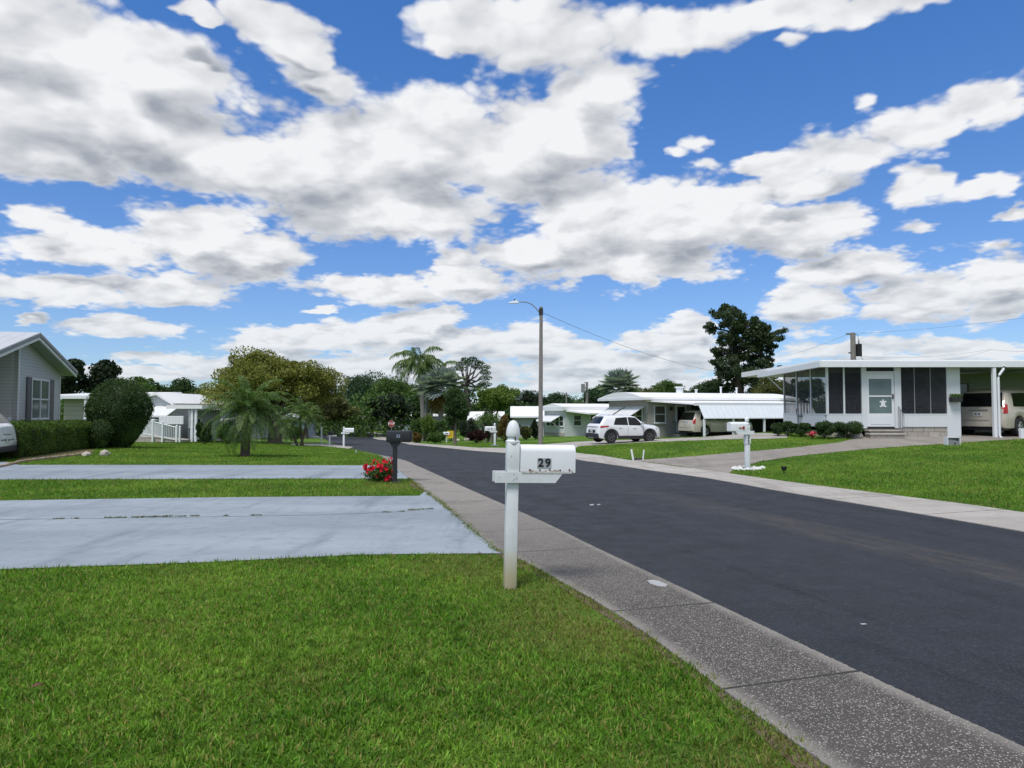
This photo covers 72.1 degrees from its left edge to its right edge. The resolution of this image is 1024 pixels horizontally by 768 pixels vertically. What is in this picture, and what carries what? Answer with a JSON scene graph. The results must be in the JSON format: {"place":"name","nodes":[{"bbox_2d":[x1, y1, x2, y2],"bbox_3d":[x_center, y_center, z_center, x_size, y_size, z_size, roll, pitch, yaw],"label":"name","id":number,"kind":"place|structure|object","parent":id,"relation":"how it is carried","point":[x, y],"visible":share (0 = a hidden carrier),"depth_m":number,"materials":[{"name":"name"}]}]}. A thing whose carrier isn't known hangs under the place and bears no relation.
{"place":"outdoors","nodes":[
{"label":"outdoors","id":0,"kind":"place"},
{"bbox_2d":[0,461,407,479],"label":"driveway","id":1,"kind":"structure","parent":0,"point":[15,471],"depth_m":18.36,"materials":[{"name":"grey concrete"}]},
{"bbox_2d":[0,413,16,452],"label":"parked car","id":2,"kind":"object","parent":1,"relation":"on","point":[8,441],"visible":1,"depth_m":21.93,"materials":[{"name":"white paint"}]},
{"bbox_2d":[0,491,500,568],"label":"driveway","id":3,"kind":"structure","parent":0,"point":[33,533],"depth_m":9.43,"materials":[{"name":"grey concrete"}]},
{"bbox_2d":[0,509,423,519],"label":"drive joint","id":4,"kind":"object","parent":3,"relation":"on","point":[215,516],"visible":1,"depth_m":10.56,"materials":[{"name":"concrete"}]},
{"bbox_2d":[53,508,432,518],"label":"joint weeds","id":5,"kind":"object","parent":3,"relation":"on","point":[199,515],"visible":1,"depth_m":10.57,"materials":[{"name":"green plant"}]},
{"bbox_2d":[292,443,351,448],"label":"driveway","id":6,"kind":"structure","parent":0,"point":[333,445],"depth_m":47.80,"materials":[{"name":"concrete"}]},
{"bbox_2d":[316,431,385,439],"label":"road","id":7,"kind":"structure","parent":0,"point":[352,437],"depth_m":101.33,"materials":[{"name":"grey asphalt"}]},
{"bbox_2d":[467,411,504,438],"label":"hidden house","id":8,"kind":"structure","parent":0,"point":[472,413],"depth_m":75.54,"materials":[{"name":"white paint"}]},
{"bbox_2d":[0,412,1023,767],"bbox_3d":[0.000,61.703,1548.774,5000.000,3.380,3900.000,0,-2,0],"label":"lawn ground","id":9,"kind":"structure","parent":0,"point":[544,590],"depth_m":4.76,"materials":[{"name":"green plant"}]},
{"bbox_2d":[0,331,77,421],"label":"grey house","id":10,"kind":"structure","parent":9,"relation":"on","point":[34,366],"depth_m":27.93,"materials":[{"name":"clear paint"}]},
{"bbox_2d":[31,378,50,420],"bbox_3d":[-19.532,0.659,29.195,0.090,1.730,2.130,1,-2,-16],"label":"window","id":11,"kind":"structure","parent":10,"relation":"in","point":[40,407],"depth_m":29.16,"materials":[{"name":"white glass"}]},
{"bbox_2d":[0,452,91,466],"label":"bed edging","id":12,"kind":"object","parent":9,"relation":"on","point":[22,461],"visible":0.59,"depth_m":21.85,"materials":[{"name":"beige stone"}]},
{"bbox_2d":[0,419,93,458],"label":"hedge","id":13,"kind":"object","parent":9,"relation":"on","point":[40,437],"visible":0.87,"depth_m":24.60,"materials":[{"name":"green plant"}]},
{"bbox_2d":[18,449,94,460],"bbox_3d":[-15.900,2.454,24.744,1.444,0.061,6.802,0,-2,-11],"label":"flower bed","id":14,"kind":"object","parent":9,"relation":"on","point":[57,453],"visible":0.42,"depth_m":24.74,"materials":[{"name":"brown soil"}]},
{"bbox_2d":[61,358,86,393],"bbox_3d":[-36.480,1.088,58.083,2.673,6.494,2.620,0,-2,0],"label":"magnolia","id":15,"kind":"object","parent":9,"relation":"on","point":[69,384],"visible":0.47,"depth_m":57.71,"materials":[{"name":"green plant"}]},
{"bbox_2d":[76,359,122,393],"bbox_3d":[-35.358,1.155,60.092,3.340,6.701,3.270,0,-2,0],"label":"magnolia","id":16,"kind":"object","parent":9,"relation":"on","point":[101,370],"visible":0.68,"depth_m":59.51,"materials":[{"name":"green plant"}]},
{"bbox_2d":[87,418,114,448],"bbox_3d":[-16.459,1.986,28.146,1.031,1.284,0.880,0,-2,0],"label":"ball shrub","id":17,"kind":"object","parent":9,"relation":"on","point":[101,433],"visible":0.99,"depth_m":27.94,"materials":[{"name":"green plant"}]},
{"bbox_2d":[82,376,154,447],"bbox_3d":[-16.436,1.190,29.476,2.751,3.034,2.384,0,-2,0],"label":"ball shrub","id":18,"kind":"object","parent":9,"relation":"on","point":[123,408],"visible":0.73,"depth_m":28.89,"materials":[{"name":"green plant"}]},
{"bbox_2d":[60,392,181,424],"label":"flat roof house","id":19,"kind":"structure","parent":9,"relation":"on","point":[74,405],"depth_m":46.82,"materials":[{"name":"white metal"}]},
{"bbox_2d":[128,376,156,391],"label":"broadleaf tree","id":20,"kind":"object","parent":9,"relation":"on","point":[150,387],"visible":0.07,"depth_m":92.05,"materials":[{"name":"green plant"}]},
{"bbox_2d":[135,419,190,441],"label":"access ramp","id":21,"kind":"structure","parent":9,"relation":"on","point":[160,437],"depth_m":40.87,"materials":[{"name":"white metal"}]},
{"bbox_2d":[153,382,183,392],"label":"broadleaf tree","id":22,"kind":"object","parent":9,"relation":"on","point":[160,388],"visible":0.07,"depth_m":96.79,"materials":[{"name":"green plant"}]},
{"bbox_2d":[168,377,208,393],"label":"broadleaf tree","id":23,"kind":"object","parent":9,"relation":"on","point":[184,385],"visible":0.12,"depth_m":98.94,"materials":[{"name":"green plant"}]},
{"bbox_2d":[140,392,238,441],"bbox_3d":[-22.022,2.218,49.001,6.386,3.065,12.500,0,-2,0],"label":"white mobile home","id":24,"kind":"object","parent":9,"relation":"on","point":[185,412],"visible":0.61,"depth_m":44.99,"materials":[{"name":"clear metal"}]},
{"bbox_2d":[195,420,212,443],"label":"garden shrub","id":25,"kind":"object","parent":9,"relation":"on","point":[204,436],"visible":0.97,"depth_m":39.84,"materials":[{"name":"green plant"}]},
{"bbox_2d":[216,425,239,443],"bbox_3d":[-16.916,3.004,41.898,1.329,1.248,1.200,0,-2,0],"label":"garden shrub","id":26,"kind":"object","parent":9,"relation":"on","point":[221,435],"visible":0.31,"depth_m":41.62,"materials":[{"name":"green plant"}]},
{"bbox_2d":[60,390,416,436],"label":"woods","id":27,"kind":"object","parent":9,"relation":"on","point":[368,422],"visible":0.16,"depth_m":105.84,"materials":[{"name":"green plant"}]},
{"bbox_2d":[199,375,294,456],"bbox_3d":[-9.546,1.151,25.552,3.282,3.058,3.176,0,-2,0],"label":"date palm","id":28,"kind":"object","parent":9,"relation":"on","point":[246,416],"visible":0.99,"depth_m":25.18,"materials":[{"name":"green plant"}]},
{"bbox_2d":[251,418,268,438],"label":"house","id":29,"kind":"structure","parent":9,"relation":"on","point":[258,437],"depth_m":69.55,"materials":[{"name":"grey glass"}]},
{"bbox_2d":[196,345,349,442],"bbox_3d":[-16.625,0.719,48.630,9.231,6.839,9.626,-2,-3,35],"label":"shade tree","id":30,"kind":"object","parent":9,"relation":"on","point":[256,368],"visible":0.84,"depth_m":47.43,"materials":[{"name":"green plant"}]},
{"bbox_2d":[283,425,303,440],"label":"garden shrub","id":31,"kind":"object","parent":9,"relation":"on","point":[296,435],"visible":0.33,"depth_m":59.68,"materials":[{"name":"green plant"}]},
{"bbox_2d":[270,398,323,445],"bbox_3d":[-13.248,2.391,43.932,3.247,3.132,2.788,0,-2,0],"label":"clump palm","id":32,"kind":"object","parent":9,"relation":"on","point":[309,412],"visible":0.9,"depth_m":43.76,"materials":[{"name":"green plant"}]},
{"bbox_2d":[290,413,315,436],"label":"blue grey house","id":33,"kind":"structure","parent":9,"relation":"on","point":[311,432],"depth_m":97.27,"materials":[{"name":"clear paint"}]},
{"bbox_2d":[295,396,362,438],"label":"broadleaf tree","id":34,"kind":"object","parent":9,"relation":"on","point":[338,408],"visible":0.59,"depth_m":86.66,"materials":[{"name":"green plant"}]},
{"bbox_2d":[341,427,353,446],"bbox_3d":[-10.319,3.362,44.172,0.782,1.380,0.208,0,-2,-8],"label":"mailbox","id":35,"kind":"object","parent":9,"relation":"on","point":[346,431],"visible":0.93,"depth_m":44.09,"materials":[{"name":"white metal"}]},
{"bbox_2d":[343,370,386,405],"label":"broadleaf tree","id":36,"kind":"object","parent":9,"relation":"on","point":[363,384],"visible":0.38,"depth_m":147.42,"materials":[{"name":"green plant"}]},
{"bbox_2d":[361,457,398,481],"bbox_3d":[-3.000,1.969,15.923,0.807,0.617,0.663,0,-2,0],"label":"hibiscus","id":37,"kind":"object","parent":9,"relation":"on","point":[383,472],"visible":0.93,"depth_m":15.82,"materials":[{"name":"red plant"}]},
{"bbox_2d":[359,375,417,404],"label":"broadleaf tree","id":38,"kind":"object","parent":9,"relation":"on","point":[386,385],"visible":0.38,"depth_m":126.41,"materials":[{"name":"green plant"}]},
{"bbox_2d":[364,393,415,430],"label":"dense oak","id":39,"kind":"object","parent":9,"relation":"on","point":[396,400],"visible":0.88,"depth_m":104.71,"materials":[{"name":"green plant"}]},
{"bbox_2d":[386,431,411,482],"bbox_3d":[-2.525,1.649,15.762,0.565,1.210,0.230,0,-2,-4],"label":"mailbox","id":40,"kind":"object","parent":9,"relation":"on","point":[394,439],"visible":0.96,"depth_m":15.69,"materials":[{"name":"black metal"}]},
{"bbox_2d":[409,418,422,434],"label":"garden shrub","id":41,"kind":"object","parent":9,"relation":"on","point":[416,427],"visible":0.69,"depth_m":59.59,"materials":[{"name":"green plant"}]},
{"bbox_2d":[389,346,444,440],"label":"queen palm","id":42,"kind":"object","parent":9,"relation":"on","point":[410,364],"visible":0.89,"depth_m":71.66,"materials":[{"name":"green plant"}]},
{"bbox_2d":[412,432,421,442],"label":"garden shrub","id":43,"kind":"object","parent":9,"relation":"on","point":[416,437],"visible":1,"depth_m":55.59,"materials":[{"name":"orange plant"}]},
{"bbox_2d":[412,374,439,439],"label":"fan palm","id":44,"kind":"object","parent":9,"relation":"on","point":[421,379],"visible":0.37,"depth_m":67.68,"materials":[{"name":"green plant"}]},
{"bbox_2d":[404,393,449,422],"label":"broadleaf tree","id":45,"kind":"object","parent":9,"relation":"on","point":[414,400],"visible":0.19,"depth_m":109.14,"materials":[{"name":"green plant"}]},
{"bbox_2d":[420,413,436,441],"bbox_3d":[-6.824,3.600,57.911,1.553,2.476,1.451,0,-2,0],"label":"garden shrub","id":46,"kind":"object","parent":9,"relation":"on","point":[427,422],"visible":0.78,"depth_m":57.54,"materials":[{"name":"green plant"}]},
{"bbox_2d":[426,432,444,443],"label":"garden shrub","id":47,"kind":"object","parent":9,"relation":"on","point":[434,437],"visible":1,"depth_m":53.62,"materials":[{"name":"green plant"}]},
{"bbox_2d":[413,361,458,416],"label":"queen palm","id":48,"kind":"object","parent":9,"relation":"on","point":[449,362],"visible":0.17,"depth_m":74.86,"materials":[{"name":"green plant"}]},
{"bbox_2d":[433,419,447,442],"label":"garden shrub","id":49,"kind":"object","parent":9,"relation":"on","point":[442,425],"visible":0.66,"depth_m":55.69,"materials":[{"name":"green plant"}]},
{"bbox_2d":[61,391,824,425],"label":"woods","id":50,"kind":"object","parent":9,"relation":"on","point":[474,402],"visible":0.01,"depth_m":174.90,"materials":[{"name":"green plant"}]},
{"bbox_2d":[417,365,469,431],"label":"fan palm","id":51,"kind":"object","parent":9,"relation":"on","point":[439,378],"visible":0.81,"depth_m":65.14,"materials":[{"name":"green plant"}]},
{"bbox_2d":[442,413,461,440],"bbox_3d":[-5.268,3.791,62.977,2.255,2.706,2.306,0,-2,0],"label":"garden shrub","id":52,"kind":"object","parent":9,"relation":"on","point":[450,427],"visible":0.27,"depth_m":62.62,"materials":[{"name":"green plant"}]},
{"bbox_2d":[442,386,471,443],"bbox_3d":[-3.904,2.229,50.093,2.124,4.206,1.912,0,-2,0],"label":"broadleaf tree","id":53,"kind":"object","parent":9,"relation":"on","point":[456,406],"visible":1,"depth_m":49.70,"materials":[{"name":"green plant"}]},
{"bbox_2d":[458,417,479,440],"bbox_3d":[-3.754,3.983,61.902,1.997,2.103,1.862,0,-2,0],"label":"garden shrub","id":54,"kind":"object","parent":9,"relation":"on","point":[465,426],"visible":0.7,"depth_m":61.72,"materials":[{"name":"green plant"}]},
{"bbox_2d":[449,357,491,436],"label":"flat topped pine","id":55,"kind":"object","parent":9,"relation":"on","point":[467,382],"visible":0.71,"depth_m":100.05,"materials":[{"name":"green plant"}]},
{"bbox_2d":[466,429,488,442],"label":"garden shrub","id":56,"kind":"object","parent":9,"relation":"on","point":[479,435],"visible":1,"depth_m":51.48,"materials":[{"name":"red plant"}]},
{"bbox_2d":[472,413,500,442],"bbox_3d":[-1.837,3.294,52.929,2.332,2.280,1.554,0,-2,0],"label":"strap leaf plant","id":57,"kind":"object","parent":9,"relation":"on","point":[485,417],"visible":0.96,"depth_m":52.82,"materials":[{"name":"green plant"}]},
{"bbox_2d":[482,410,494,441],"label":"garden shrub","id":58,"kind":"object","parent":9,"relation":"on","point":[488,432],"visible":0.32,"depth_m":53.77,"materials":[{"name":"green plant"}]},
{"bbox_2d":[485,423,496,445],"bbox_3d":[-1.245,3.211,44.240,0.918,1.500,0.593,0,-2,-12],"label":"mailbox","id":59,"kind":"object","parent":9,"relation":"on","point":[490,428],"visible":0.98,"depth_m":44.17,"materials":[{"name":"white metal"}]},
{"bbox_2d":[471,399,520,420],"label":"broadleaf tree","id":60,"kind":"object","parent":9,"relation":"on","point":[483,408],"visible":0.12,"depth_m":116.24,"materials":[{"name":"green plant"}]},
{"bbox_2d":[475,384,519,440],"bbox_3d":[-1.213,2.320,56.971,3.291,4.727,3.401,-1,-2,28],"label":"pale green tree","id":61,"kind":"object","parent":9,"relation":"on","point":[500,397],"visible":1,"depth_m":56.20,"materials":[{"name":"green plant"}]},
{"bbox_2d":[497,414,508,442],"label":"garden shrub","id":62,"kind":"object","parent":9,"relation":"on","point":[504,422],"visible":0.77,"depth_m":50.62,"materials":[{"name":"orange plant"}]},
{"bbox_2d":[509,299,542,444],"bbox_3d":[0.860,-0.682,44.404,2.206,9.411,0.300,0,-2,0],"label":"street lamp","id":63,"kind":"object","parent":9,"relation":"on","point":[540,423],"visible":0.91,"depth_m":44.31,"materials":[{"name":"grey metal"}]},
{"bbox_2d":[520,426,532,439],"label":"garden shrub","id":64,"kind":"object","parent":9,"relation":"on","point":[526,432],"visible":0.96,"depth_m":57.57,"materials":[{"name":"green plant"}]},
{"bbox_2d":[492,420,575,588],"bbox_3d":[0.192,1.133,6.433,0.739,1.595,0.180,2,-2,-10],"label":"mailbox","id":65,"kind":"object","parent":9,"relation":"on","point":[530,463],"visible":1,"depth_m":6.36,"materials":[{"name":"white paint"}]},
{"bbox_2d":[530,419,537,439],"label":"garden shrub","id":66,"kind":"object","parent":9,"relation":"on","point":[534,427],"visible":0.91,"depth_m":58.70,"materials":[{"name":"green plant"}]},
{"bbox_2d":[515,389,553,405],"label":"broadleaf tree","id":67,"kind":"object","parent":9,"relation":"on","point":[526,396],"visible":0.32,"depth_m":148.86,"materials":[{"name":"green plant"}]},
{"bbox_2d":[548,391,573,403],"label":"broadleaf tree","id":68,"kind":"object","parent":9,"relation":"on","point":[557,396],"visible":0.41,"depth_m":159.61,"materials":[{"name":"green plant"}]},
{"bbox_2d":[536,403,608,436],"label":"white house","id":69,"kind":"structure","parent":9,"relation":"on","point":[564,420],"depth_m":70.83,"materials":[{"name":"metal"}]},
{"bbox_2d":[573,415,580,425],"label":"window","id":70,"kind":"structure","parent":69,"relation":"in","point":[576,418],"depth_m":70.62,"materials":[{"name":"grey glass"}]},
{"bbox_2d":[581,383,608,403],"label":"broadleaf tree","id":71,"kind":"object","parent":9,"relation":"on","point":[594,395],"visible":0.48,"depth_m":118.09,"materials":[{"name":"green plant"}]},
{"bbox_2d":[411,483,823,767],"bbox_3d":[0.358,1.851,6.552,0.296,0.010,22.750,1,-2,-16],"label":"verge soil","id":72,"kind":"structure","parent":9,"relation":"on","point":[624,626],"depth_m":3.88,"materials":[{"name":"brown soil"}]},
{"bbox_2d":[597,367,641,395],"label":"fan palm","id":73,"kind":"object","parent":9,"relation":"on","point":[618,378],"visible":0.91,"depth_m":86.99,"materials":[{"name":"green plant"}]},
{"bbox_2d":[495,397,825,421],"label":"woods","id":74,"kind":"object","parent":9,"relation":"on","point":[815,409],"depth_m":111.18,"materials":[{"name":"green plant"}]},
{"bbox_2d":[650,379,686,392],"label":"broadleaf tree","id":75,"kind":"object","parent":9,"relation":"on","point":[664,386],"visible":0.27,"depth_m":123.12,"materials":[{"name":"green plant"}]},
{"bbox_2d":[671,380,712,392],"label":"broadleaf tree","id":76,"kind":"object","parent":9,"relation":"on","point":[699,386],"visible":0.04,"depth_m":121.11,"materials":[{"name":"green plant"}]},
{"bbox_2d":[592,387,815,436],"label":"house","id":77,"kind":"structure","parent":9,"relation":"on","point":[663,412],"depth_m":50.49,"materials":[{"name":"white metal"}]},
{"bbox_2d":[654,405,666,423],"bbox_3d":[10.566,2.181,50.228,1.030,1.300,0.090,1,-2,-20],"label":"window","id":78,"kind":"structure","parent":77,"relation":"in","point":[659,410],"depth_m":50.26,"materials":[{"name":"grey glass"}]},
{"bbox_2d":[675,405,685,432],"bbox_3d":[12.206,2.504,50.832,0.900,2.000,0.059,1,-2,-20],"label":"door","id":79,"kind":"structure","parent":77,"relation":"in","point":[679,409],"depth_m":50.74,"materials":[{"name":"black glass"}]},
{"bbox_2d":[727,417,753,467],"bbox_3d":[6.264,1.660,19.263,0.742,1.520,0.198,1,-2,-16],"label":"mailbox","id":80,"kind":"object","parent":9,"relation":"on","point":[740,428],"visible":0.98,"depth_m":19.25,"materials":[{"name":"white metal"}]},
{"bbox_2d":[699,303,788,393],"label":"dark oak","id":81,"kind":"object","parent":9,"relation":"on","point":[757,337],"visible":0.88,"depth_m":75.08,"materials":[{"name":"green plant"}]},
{"bbox_2d":[750,377,789,395],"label":"broadleaf tree","id":82,"kind":"object","parent":9,"relation":"on","point":[769,386],"visible":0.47,"depth_m":65.34,"materials":[{"name":"green plant"}]},
{"bbox_2d":[770,422,782,435],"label":"bed shrub","id":83,"kind":"object","parent":9,"relation":"on","point":[776,428],"visible":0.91,"depth_m":27.40,"materials":[{"name":"green plant"}]},
{"bbox_2d":[781,421,795,435],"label":"bed shrub","id":84,"kind":"object","parent":9,"relation":"on","point":[787,426],"visible":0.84,"depth_m":27.03,"materials":[{"name":"green plant"}]},
{"bbox_2d":[791,423,810,436],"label":"bed shrub","id":85,"kind":"object","parent":9,"relation":"on","point":[802,429],"visible":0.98,"depth_m":26.34,"materials":[{"name":"green plant"}]},
{"bbox_2d":[782,378,825,400],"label":"broadleaf tree","id":86,"kind":"object","parent":9,"relation":"on","point":[818,388],"visible":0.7,"depth_m":76.56,"materials":[{"name":"green plant"}]},
{"bbox_2d":[815,420,836,438],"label":"bed shrub","id":87,"kind":"object","parent":9,"relation":"on","point":[825,428],"visible":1,"depth_m":25.28,"materials":[{"name":"green plant"}]},
{"bbox_2d":[834,421,863,437],"bbox_3d":[12.110,1.653,25.335,1.138,0.684,0.912,0,-2,0],"label":"bed shrub","id":88,"kind":"object","parent":9,"relation":"on","point":[852,428],"visible":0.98,"depth_m":25.19,"materials":[{"name":"green plant"}]},
{"bbox_2d":[846,333,861,359],"bbox_3d":[21.967,0.039,45.026,1.053,6.652,0.401,0,-2,0],"label":"utility pole","id":89,"kind":"object","parent":9,"relation":"on","point":[855,350],"visible":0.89,"depth_m":45.00,"materials":[{"name":"grey wood"}]},
{"bbox_2d":[741,360,1023,437],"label":"porch house","id":90,"kind":"structure","parent":9,"relation":"on","point":[882,392],"depth_m":26.03,"materials":[{"name":"grey"}]},
{"bbox_2d":[796,401,809,425],"bbox_3d":[11.720,1.189,28.266,0.576,1.000,0.520,-1,-2,20],"label":"porch chair","id":91,"kind":"object","parent":90,"relation":"on","point":[801,402],"visible":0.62,"depth_m":28.07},
{"bbox_2d":[837,381,860,411],"bbox_3d":[14.309,0.541,29.946,0.980,1.300,0.090,0,-2,0],"label":"window","id":92,"kind":"structure","parent":90,"relation":"in","point":[851,387],"depth_m":29.97,"materials":[{"name":"black glass"}]},
{"bbox_2d":[845,401,860,413],"bbox_3d":[13.286,1.155,27.368,0.576,1.000,0.520,-2,-3,40],"label":"porch chair","id":93,"kind":"object","parent":90,"relation":"on","point":[848,410],"visible":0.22,"depth_m":27.24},
{"bbox_2d":[866,373,894,426],"bbox_3d":[13.606,0.587,25.997,1.019,1.970,0.100,0,-2,0],"label":"door","id":94,"kind":"structure","parent":90,"relation":"in","point":[880,386],"depth_m":26.01,"materials":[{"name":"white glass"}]},
{"bbox_2d":[902,401,917,413],"bbox_3d":[15.275,1.147,27.167,0.576,1.000,0.520,1,-2,-20],"label":"porch chair","id":95,"kind":"object","parent":90,"relation":"on","point":[912,407],"visible":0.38,"depth_m":26.94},
{"bbox_2d":[960,383,969,395],"bbox_3d":[19.158,0.476,30.854,1.880,1.050,0.090,0,-2,0],"label":"window","id":96,"kind":"structure","parent":90,"relation":"in","point":[964,387],"depth_m":30.90,"materials":[{"name":"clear glass"}]},
{"bbox_2d":[943,437,960,444],"bbox_3d":[13.996,1.814,22.394,0.380,0.260,0.291,0,-2,8],"label":"utility box","id":97,"kind":"object","parent":9,"relation":"on","point":[951,440],"visible":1,"depth_m":22.28,"materials":[{"name":"white metal"}]},
{"bbox_2d":[0,0,1023,402],"label":"sky","id":98,"kind":"structure","parent":0,"point":[348,186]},
{"bbox_2d":[510,406,543,437],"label":"white roof wing","id":99,"kind":"structure","parent":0,"point":[524,415],"depth_m":77.14,"materials":[{"name":"white metal"}]},
{"bbox_2d":[543,433,786,447],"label":"driveway","id":100,"kind":"structure","parent":0,"point":[736,436],"depth_m":32.02,"materials":[{"name":"grey concrete"}]},
{"bbox_2d":[586,414,659,442],"bbox_3d":[6.828,2.716,43.104,4.465,1.708,2.137,1,-2,-21],"label":"parked car","id":101,"kind":"object","parent":100,"relation":"on","point":[609,428],"visible":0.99,"depth_m":42.25,"materials":[{"name":"white paint"}]},
{"bbox_2d":[678,410,752,435],"bbox_3d":[14.198,2.683,48.916,5.167,1.798,2.288,1,-2,-20],"label":"minivan","id":102,"kind":"object","parent":100,"relation":"on","point":[690,422],"visible":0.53,"depth_m":47.78,"materials":[{"name":"beige paint"}]},
{"bbox_2d":[325,439,1023,745],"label":"road","id":103,"kind":"structure","parent":0,"point":[935,605],"depth_m":7.41,"materials":[{"name":"grey asphalt"}]},
{"bbox_2d":[346,448,1023,767],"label":"pavement","id":104,"kind":"structure","parent":0,"point":[839,714],"depth_m":4.32,"materials":[{"name":"grey concrete"}]},
{"bbox_2d":[405,442,1023,531],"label":"pavement","id":105,"kind":"structure","parent":0,"point":[995,517],"depth_m":13.04,"materials":[{"name":"grey concrete"}]},
{"bbox_2d":[633,432,1022,472],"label":"driveway","id":106,"kind":"structure","parent":0,"point":[725,462],"depth_m":22.74,"materials":[{"name":"grey concrete"}]},
{"bbox_2d":[961,388,1023,435],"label":"minivan","id":107,"kind":"object","parent":106,"relation":"on","point":[976,409],"visible":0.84,"depth_m":26.35,"materials":[{"name":"beige paint"}]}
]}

